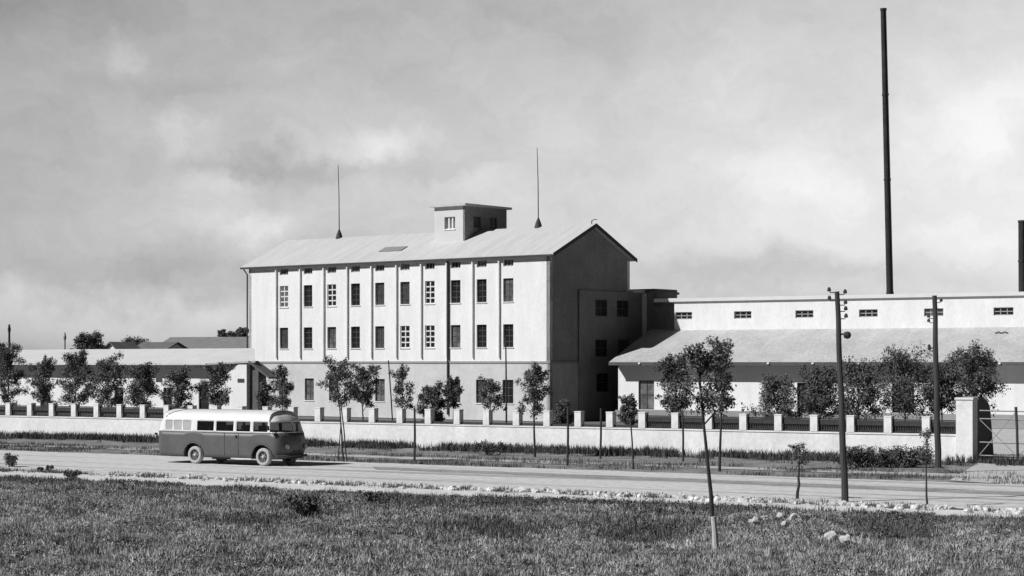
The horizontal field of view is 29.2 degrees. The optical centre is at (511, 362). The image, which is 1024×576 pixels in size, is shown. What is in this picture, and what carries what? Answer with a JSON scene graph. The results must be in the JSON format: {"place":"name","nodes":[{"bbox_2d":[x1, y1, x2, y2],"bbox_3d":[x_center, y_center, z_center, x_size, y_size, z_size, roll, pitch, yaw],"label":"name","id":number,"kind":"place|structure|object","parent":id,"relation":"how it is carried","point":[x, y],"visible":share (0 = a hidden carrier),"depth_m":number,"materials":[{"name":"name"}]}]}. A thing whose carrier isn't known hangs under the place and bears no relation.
{"place":"outdoors","nodes":[
{"label":"outdoors","id":0,"kind":"place"},
{"bbox_2d":[3,444,958,476],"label":"verge path","id":1,"kind":"structure","parent":0,"point":[722,467],"depth_m":95.88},
{"bbox_2d":[0,470,1022,517],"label":"footpath","id":2,"kind":"structure","parent":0,"point":[309,486],"depth_m":75.16,"materials":[{"name":"grey concrete"}]},
{"bbox_2d":[63,469,82,478],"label":"weed clump","id":3,"kind":"object","parent":2,"relation":"on","point":[73,474],"visible":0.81,"depth_m":80.95,"materials":[{"name":"grey plant"}]},
{"bbox_2d":[0,466,1011,513],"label":"roadside weeds","id":4,"kind":"object","parent":2,"relation":"on","point":[144,475],"visible":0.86,"depth_m":77.22,"materials":[{"name":"grey plant"}]},
{"bbox_2d":[0,438,1023,483],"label":"verge","id":5,"kind":"structure","parent":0,"point":[762,463],"depth_m":99.18,"materials":[{"name":"grey plant"}]},
{"bbox_2d":[315,355,357,461],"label":"young tree","id":6,"kind":"object","parent":5,"relation":"on","point":[338,374],"visible":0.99,"depth_m":97.25,"materials":[{"name":"grey plant"}]},
{"bbox_2d":[413,408,415,461],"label":"stake","id":7,"kind":"object","parent":5,"relation":"on","point":[414,456],"visible":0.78,"depth_m":97.95,"materials":[{"name":"grey wood"}]},
{"bbox_2d":[0,403,955,460],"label":"street fence","id":8,"kind":"object","parent":5,"relation":"on","point":[777,432],"visible":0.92,"depth_m":109.10,"materials":[{"name":"concrete"}]},
{"bbox_2d":[471,439,507,454],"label":"weed clump","id":9,"kind":"object","parent":5,"relation":"on","point":[501,447],"visible":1,"depth_m":104.80,"materials":[{"name":"grey plant"}]},
{"bbox_2d":[0,430,1023,466],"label":"verge grass","id":10,"kind":"structure","parent":5,"relation":"on","point":[671,452],"depth_m":107.20,"materials":[{"name":"grey plant"}]},
{"bbox_2d":[514,361,553,456],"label":"young tree","id":11,"kind":"object","parent":5,"relation":"on","point":[535,396],"visible":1,"depth_m":102.73,"materials":[{"name":"grey plant"}]},
{"bbox_2d":[566,407,568,465],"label":"stake","id":12,"kind":"object","parent":5,"relation":"on","point":[567,457],"visible":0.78,"depth_m":94.08,"materials":[{"name":"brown wood"}]},
{"bbox_2d":[599,408,601,458],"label":"stake","id":13,"kind":"object","parent":5,"relation":"on","point":[600,453],"visible":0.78,"depth_m":100.93,"materials":[{"name":"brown wood"}]},
{"bbox_2d":[682,412,683,461],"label":"stake","id":14,"kind":"object","parent":5,"relation":"on","point":[682,437],"visible":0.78,"depth_m":97.96,"materials":[{"name":"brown wood"}]},
{"bbox_2d":[704,336,735,471],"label":"young tree","id":15,"kind":"object","parent":5,"relation":"on","point":[726,351],"visible":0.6,"depth_m":89.03,"materials":[{"name":"grey plant"}]},
{"bbox_2d":[835,444,934,467],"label":"hedge","id":16,"kind":"object","parent":5,"relation":"on","point":[896,458],"visible":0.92,"depth_m":92.32,"materials":[{"name":"grey plant"}]},
{"bbox_2d":[922,295,953,473],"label":"utility pole","id":17,"kind":"object","parent":5,"relation":"on","point":[938,468],"visible":0.94,"depth_m":88.05,"materials":[{"name":"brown wood"}]},
{"bbox_2d":[955,396,993,462],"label":"gate pier","id":18,"kind":"structure","parent":5,"relation":"on","point":[973,431],"depth_m":96.95,"materials":[{"name":"white paint"}]},
{"bbox_2d":[980,407,1023,458],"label":"driveway gate","id":19,"kind":"structure","parent":5,"relation":"on","point":[1016,419],"depth_m":95.87,"materials":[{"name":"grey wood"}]},
{"bbox_2d":[0,450,1023,510],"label":"road","id":20,"kind":"structure","parent":0,"point":[303,470],"depth_m":83.26,"materials":[{"name":"grey asphalt"}]},
{"bbox_2d":[3,452,18,466],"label":"weed clump","id":21,"kind":"object","parent":20,"relation":"on","point":[10,461],"visible":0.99,"depth_m":92.52,"materials":[{"name":"grey plant"}]},
{"bbox_2d":[155,409,307,465],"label":"bus","id":22,"kind":"object","parent":20,"relation":"on","point":[195,436],"visible":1,"depth_m":94.56,"materials":[{"name":"grey paint"}]},
{"bbox_2d":[373,467,1023,495],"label":"wheel rut","id":23,"kind":"structure","parent":20,"relation":"on","point":[750,482],"depth_m":81.03,"materials":[{"name":"grey soil"}]},
{"bbox_2d":[788,442,815,498],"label":"young tree","id":24,"kind":"object","parent":20,"relation":"on","point":[798,447],"visible":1,"depth_m":70.56,"materials":[{"name":"grey plant"}]},
{"bbox_2d":[827,287,850,501],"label":"utility pole","id":25,"kind":"object","parent":20,"relation":"on","point":[843,459],"visible":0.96,"depth_m":69.33,"materials":[{"name":"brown wood"}]},
{"bbox_2d":[917,427,935,504],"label":"young tree","id":26,"kind":"object","parent":20,"relation":"on","point":[927,433],"visible":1,"depth_m":67.15,"materials":[{"name":"grey plant"}]},
{"bbox_2d":[0,473,1023,575],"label":"field","id":27,"kind":"structure","parent":0,"point":[291,536],"depth_m":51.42,"materials":[{"name":"plant"}]},
{"bbox_2d":[282,493,320,515],"bbox_3d":[-6.740,4.577,63.636,1.262,0.830,1.141,0,0,-16],"label":"bush","id":28,"kind":"object","parent":27,"relation":"on","point":[311,502],"visible":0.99,"depth_m":63.38,"materials":[{"name":"black plant"}]},
{"bbox_2d":[363,491,381,502],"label":"weed clump","id":29,"kind":"object","parent":27,"relation":"on","point":[369,496],"visible":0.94,"depth_m":68.57,"materials":[{"name":"grey plant"}]},
{"bbox_2d":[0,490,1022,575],"bbox_3d":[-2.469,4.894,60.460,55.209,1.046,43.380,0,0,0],"label":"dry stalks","id":30,"kind":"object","parent":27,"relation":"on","point":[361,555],"visible":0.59,"depth_m":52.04,"materials":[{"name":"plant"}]},
{"bbox_2d":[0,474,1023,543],"bbox_3d":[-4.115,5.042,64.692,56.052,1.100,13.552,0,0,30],"label":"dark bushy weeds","id":31,"kind":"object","parent":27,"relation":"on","point":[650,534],"visible":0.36,"depth_m":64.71,"materials":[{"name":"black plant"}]},
{"bbox_2d":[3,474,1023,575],"bbox_3d":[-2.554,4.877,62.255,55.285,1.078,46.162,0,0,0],"label":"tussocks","id":32,"kind":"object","parent":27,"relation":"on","point":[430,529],"visible":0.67,"depth_m":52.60,"materials":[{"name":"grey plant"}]},
{"bbox_2d":[663,342,745,548],"bbox_3d":[5.056,2.241,51.834,2.185,5.618,1.538,0,0,0],"label":"young tree","id":33,"kind":"object","parent":27,"relation":"on","point":[697,358],"visible":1,"depth_m":51.70,"materials":[{"name":"grey plant"}]},
{"bbox_2d":[0,0,1023,349],"label":"sky","id":34,"kind":"structure","parent":0,"point":[151,151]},
{"bbox_2d":[298,416,982,462],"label":"yard","id":35,"kind":"structure","parent":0,"point":[597,422],"depth_m":168.30,"materials":[{"name":"grey concrete"}]},
{"bbox_2d":[0,341,29,404],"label":"young tree","id":36,"kind":"object","parent":35,"relation":"on","point":[6,357],"visible":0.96,"depth_m":137.37,"materials":[{"name":"grey plant"}]},
{"bbox_2d":[25,354,65,405],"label":"young tree","id":37,"kind":"object","parent":35,"relation":"on","point":[42,394],"visible":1,"depth_m":135.35,"materials":[{"name":"grey plant"}]},
{"bbox_2d":[52,349,101,405],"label":"young tree","id":38,"kind":"object","parent":35,"relation":"on","point":[74,360],"visible":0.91,"depth_m":133.84,"materials":[{"name":"grey plant"}]},
{"bbox_2d":[70,330,106,348],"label":"distant tree","id":39,"kind":"object","parent":35,"relation":"on","point":[88,341],"visible":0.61,"depth_m":199.56,"materials":[{"name":"grey plant"}]},
{"bbox_2d":[79,351,130,406],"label":"young tree","id":40,"kind":"object","parent":35,"relation":"on","point":[110,378],"visible":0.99,"depth_m":132.15,"materials":[{"name":"grey plant"}]},
{"bbox_2d":[105,342,140,348],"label":"distant cottage","id":41,"kind":"structure","parent":35,"relation":"on","point":[120,345],"depth_m":206.55,"materials":[{"name":"stone"}]},
{"bbox_2d":[0,348,276,409],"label":"storage shed","id":42,"kind":"structure","parent":35,"relation":"on","point":[248,374],"depth_m":165.15,"materials":[{"name":"paint"}]},
{"bbox_2d":[200,384,208,408],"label":"door","id":43,"kind":"structure","parent":42,"relation":"in","point":[203,404],"depth_m":162.60,"materials":[{"name":"paint"}]},
{"bbox_2d":[118,361,161,408],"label":"young tree","id":44,"kind":"object","parent":35,"relation":"on","point":[147,385],"visible":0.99,"depth_m":130.44,"materials":[{"name":"grey plant"}]},
{"bbox_2d":[138,342,188,348],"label":"distant house","id":45,"kind":"structure","parent":35,"relation":"on","point":[160,345],"depth_m":245.97,"materials":[{"name":"stone"}]},
{"bbox_2d":[157,364,201,407],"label":"young tree","id":46,"kind":"object","parent":35,"relation":"on","point":[177,378],"visible":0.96,"depth_m":128.96,"materials":[{"name":"grey plant"}]},
{"bbox_2d":[198,361,234,405],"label":"young tree","id":47,"kind":"object","parent":35,"relation":"on","point":[213,386],"visible":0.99,"depth_m":127.14,"materials":[{"name":"grey plant"}]},
{"bbox_2d":[255,379,274,408],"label":"young tree","id":48,"kind":"object","parent":35,"relation":"on","point":[264,387],"visible":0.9,"depth_m":126.49,"materials":[{"name":"grey plant"}]},
{"bbox_2d":[267,364,294,409],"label":"young tree","id":49,"kind":"object","parent":35,"relation":"on","point":[281,373],"visible":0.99,"depth_m":124.58,"materials":[{"name":"grey plant"}]},
{"bbox_2d":[341,361,381,419],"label":"young tree","id":50,"kind":"object","parent":35,"relation":"on","point":[363,397],"visible":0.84,"depth_m":120.95,"materials":[{"name":"grey plant"}]},
{"bbox_2d":[388,364,415,409],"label":"young tree","id":51,"kind":"object","parent":35,"relation":"on","point":[402,375],"visible":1,"depth_m":115.63,"materials":[{"name":"grey plant"}]},
{"bbox_2d":[415,380,449,421],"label":"bush","id":52,"kind":"object","parent":35,"relation":"on","point":[437,401],"visible":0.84,"depth_m":115.36,"materials":[{"name":"grey plant"}]},
{"bbox_2d":[240,152,637,421],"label":"factory building","id":53,"kind":"structure","parent":35,"relation":"on","point":[463,291],"depth_m":172.44,"materials":[{"name":"paint"}]},
{"bbox_2d":[279,328,287,349],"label":"window","id":54,"kind":"structure","parent":53,"relation":"in","point":[284,331],"depth_m":183.12,"materials":[{"name":"grey glass"}]},
{"bbox_2d":[279,286,288,307],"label":"window","id":55,"kind":"structure","parent":53,"relation":"in","point":[283,289],"depth_m":182.95,"materials":[{"name":"white glass"}]},
{"bbox_2d":[303,285,311,307],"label":"window","id":56,"kind":"structure","parent":53,"relation":"in","point":[308,288],"depth_m":181.17,"materials":[{"name":"black glass"}]},
{"bbox_2d":[305,327,311,348],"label":"window","id":57,"kind":"structure","parent":53,"relation":"in","point":[308,330],"depth_m":181.17,"materials":[{"name":"black glass"}]},
{"bbox_2d":[304,378,313,400],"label":"window","id":58,"kind":"structure","parent":53,"relation":"in","point":[309,381],"depth_m":180.86,"materials":[{"name":"grey glass"}]},
{"bbox_2d":[326,284,336,306],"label":"window","id":59,"kind":"structure","parent":53,"relation":"in","point":[331,287],"depth_m":179.10,"materials":[{"name":"white glass"}]},
{"bbox_2d":[326,327,336,348],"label":"window","id":60,"kind":"structure","parent":53,"relation":"in","point":[332,330],"depth_m":179.28,"materials":[{"name":"grey glass"}]},
{"bbox_2d":[350,327,359,348],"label":"window","id":61,"kind":"structure","parent":53,"relation":"in","point":[355,330],"depth_m":177.36,"materials":[{"name":"black glass"}]},
{"bbox_2d":[352,283,359,305],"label":"window","id":62,"kind":"structure","parent":53,"relation":"in","point":[355,287],"depth_m":177.36,"materials":[{"name":"black glass"}]},
{"bbox_2d":[374,283,384,305],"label":"window","id":63,"kind":"structure","parent":53,"relation":"in","point":[379,286],"depth_m":175.59,"materials":[{"name":"grey glass"}]},
{"bbox_2d":[374,326,384,348],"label":"window","id":64,"kind":"structure","parent":53,"relation":"in","point":[379,329],"depth_m":175.59,"materials":[{"name":"grey glass"}]},
{"bbox_2d":[374,379,384,401],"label":"window","id":65,"kind":"structure","parent":53,"relation":"in","point":[380,397],"depth_m":175.42,"materials":[{"name":"grey glass"}]},
{"bbox_2d":[399,282,409,304],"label":"window","id":66,"kind":"structure","parent":53,"relation":"in","point":[405,286],"depth_m":173.72,"materials":[{"name":"grey glass"}]},
{"bbox_2d":[399,326,409,348],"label":"window","id":67,"kind":"structure","parent":53,"relation":"in","point":[405,330],"depth_m":173.59,"materials":[{"name":"white glass"}]},
{"bbox_2d":[424,281,434,304],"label":"window","id":68,"kind":"structure","parent":53,"relation":"in","point":[430,285],"depth_m":171.78,"materials":[{"name":"white glass"}]},
{"bbox_2d":[424,325,434,348],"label":"window","id":69,"kind":"structure","parent":53,"relation":"in","point":[430,329],"depth_m":171.78,"materials":[{"name":"glass"}]},
{"bbox_2d":[450,325,459,348],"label":"window","id":70,"kind":"structure","parent":53,"relation":"in","point":[455,328],"depth_m":170.07,"materials":[{"name":"grey glass"}]},
{"bbox_2d":[450,280,460,303],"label":"window","id":71,"kind":"structure","parent":53,"relation":"in","point":[455,283],"depth_m":170.07,"materials":[{"name":"black glass"}]},
{"bbox_2d":[475,380,485,403],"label":"window","id":72,"kind":"structure","parent":53,"relation":"in","point":[480,386],"depth_m":168.29,"materials":[{"name":"black glass"}]},
{"bbox_2d":[476,279,486,302],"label":"window","id":73,"kind":"structure","parent":53,"relation":"in","point":[482,283],"depth_m":168.25,"materials":[{"name":"black glass"}]},
{"bbox_2d":[476,325,486,347],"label":"window","id":74,"kind":"structure","parent":53,"relation":"in","point":[482,329],"depth_m":168.25,"materials":[{"name":"black glass"}]},
{"bbox_2d":[502,278,512,302],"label":"window","id":75,"kind":"structure","parent":53,"relation":"in","point":[508,282],"depth_m":166.45,"materials":[{"name":"grey glass"}]},
{"bbox_2d":[502,324,513,347],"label":"window","id":76,"kind":"structure","parent":53,"relation":"in","point":[508,328],"depth_m":166.41,"materials":[{"name":"black glass"}]},
{"bbox_2d":[502,380,513,404],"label":"window","id":77,"kind":"structure","parent":53,"relation":"in","point":[509,382],"depth_m":166.29,"materials":[{"name":"black glass"}]},
{"bbox_2d":[443,375,464,421],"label":"young tree","id":78,"kind":"object","parent":35,"relation":"on","point":[453,385],"visible":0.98,"depth_m":116.36,"materials":[{"name":"grey plant"}]},
{"bbox_2d":[477,374,507,412],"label":"young tree","id":79,"kind":"object","parent":35,"relation":"on","point":[492,386],"visible":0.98,"depth_m":115.10,"materials":[{"name":"grey plant"}]},
{"bbox_2d":[505,337,506,422],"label":"pole","id":80,"kind":"object","parent":35,"relation":"on","point":[505,381],"visible":0.78,"depth_m":118.11,"materials":[{"name":"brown wood"}]},
{"bbox_2d":[553,399,573,423],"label":"bush","id":81,"kind":"object","parent":35,"relation":"on","point":[560,414],"visible":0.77,"depth_m":113.56,"materials":[{"name":"grey plant"}]},
{"bbox_2d":[578,290,644,419],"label":"annex block","id":82,"kind":"structure","parent":35,"relation":"on","point":[609,326],"depth_m":169.12,"materials":[{"name":"grey paint"}]},
{"bbox_2d":[595,299,606,316],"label":"window","id":83,"kind":"structure","parent":82,"relation":"in","point":[600,305],"depth_m":168.91,"materials":[{"name":"black glass"}]},
{"bbox_2d":[595,339,606,356],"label":"window","id":84,"kind":"structure","parent":82,"relation":"in","point":[600,344],"depth_m":168.93,"materials":[{"name":"black glass"}]},
{"bbox_2d":[596,373,607,391],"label":"window","id":85,"kind":"structure","parent":82,"relation":"in","point":[601,378],"depth_m":169.03,"materials":[{"name":"black glass"}]},
{"bbox_2d":[617,300,627,316],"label":"window","id":86,"kind":"structure","parent":82,"relation":"in","point":[622,305],"depth_m":171.40,"materials":[{"name":"black glass"}]},
{"bbox_2d":[618,340,629,354],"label":"window","id":87,"kind":"structure","parent":82,"relation":"in","point":[622,344],"depth_m":171.44,"materials":[{"name":"black glass"}]},
{"bbox_2d":[616,393,638,424],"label":"young tree","id":88,"kind":"object","parent":35,"relation":"on","point":[628,403],"visible":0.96,"depth_m":110.16,"materials":[{"name":"grey plant"}]},
{"bbox_2d":[630,289,678,335],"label":"stair block","id":89,"kind":"structure","parent":35,"relation":"on","point":[657,315],"depth_m":174.59,"materials":[{"name":"stone"}]},
{"bbox_2d":[652,353,696,415],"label":"young tree","id":90,"kind":"object","parent":35,"relation":"on","point":[673,371],"visible":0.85,"depth_m":109.00,"materials":[{"name":"grey plant"}]},
{"bbox_2d":[746,373,805,418],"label":"young tree","id":91,"kind":"object","parent":35,"relation":"on","point":[772,385],"visible":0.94,"depth_m":105.78,"materials":[{"name":"grey plant"}]},
{"bbox_2d":[791,362,838,419],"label":"young tree","id":92,"kind":"object","parent":35,"relation":"on","point":[821,387],"visible":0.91,"depth_m":104.50,"materials":[{"name":"grey plant"}]},
{"bbox_2d":[609,292,1023,428],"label":"loading hall","id":93,"kind":"structure","parent":35,"relation":"on","point":[777,336],"depth_m":159.44,"materials":[{"name":"paint"}]},
{"bbox_2d":[639,380,653,408],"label":"window","id":94,"kind":"structure","parent":93,"relation":"in","point":[646,387],"depth_m":164.59,"materials":[{"name":"glass"}]},
{"bbox_2d":[798,383,817,410],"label":"door","id":95,"kind":"structure","parent":93,"relation":"in","point":[799,384],"depth_m":157.32,"materials":[{"name":"paint"}]},
{"bbox_2d":[893,383,913,412],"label":"door","id":96,"kind":"structure","parent":93,"relation":"in","point":[894,383],"depth_m":152.82,"materials":[{"name":"paint"}]},
{"bbox_2d":[816,355,890,418],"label":"young tree","id":97,"kind":"object","parent":35,"relation":"on","point":[857,376],"visible":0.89,"depth_m":103.37,"materials":[{"name":"grey plant"}]},
{"bbox_2d":[880,8,893,293],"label":"chimney","id":98,"kind":"object","parent":35,"relation":"on","point":[888,218],"visible":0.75,"depth_m":214.69,"materials":[{"name":"metal"}]},
{"bbox_2d":[860,340,940,418],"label":"young tree","id":99,"kind":"object","parent":35,"relation":"on","point":[902,361],"visible":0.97,"depth_m":102.08,"materials":[{"name":"grey plant"}]},
{"bbox_2d":[917,360,963,421],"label":"young tree","id":100,"kind":"object","parent":35,"relation":"on","point":[928,391],"visible":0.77,"depth_m":100.96,"materials":[{"name":"grey plant"}]},
{"bbox_2d":[941,339,1010,416],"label":"young tree","id":101,"kind":"object","parent":35,"relation":"on","point":[979,374],"visible":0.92,"depth_m":99.93,"materials":[{"name":"grey plant"}]},
{"bbox_2d":[1018,220,1023,291],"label":"chimney","id":102,"kind":"object","parent":35,"relation":"on","point":[1021,255],"visible":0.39,"depth_m":214.62,"materials":[{"name":"metal"}]},
{"bbox_2d":[951,463,1023,484],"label":"driveway","id":103,"kind":"structure","parent":0,"point":[981,468],"depth_m":87.11,"materials":[{"name":"grey concrete"}]},
{"bbox_2d":[992,428,1023,460],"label":"driveway","id":104,"kind":"structure","parent":0,"point":[1006,435],"depth_m":122.97,"materials":[{"name":"grey concrete"}]},
{"label":"ground","id":105,"kind":"structure","parent":0,"visible":0},
{"bbox_2d":[121,335,148,344],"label":"distant tree","id":106,"kind":"object","parent":105,"relation":"on","point":[136,341],"visible":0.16,"depth_m":261.31,"materials":[{"name":"grey plant"}]},
{"bbox_2d":[164,337,248,348],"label":"distant barn","id":107,"kind":"structure","parent":105,"relation":"on","point":[210,342],"depth_m":256.66,"materials":[{"name":"grey tile"}]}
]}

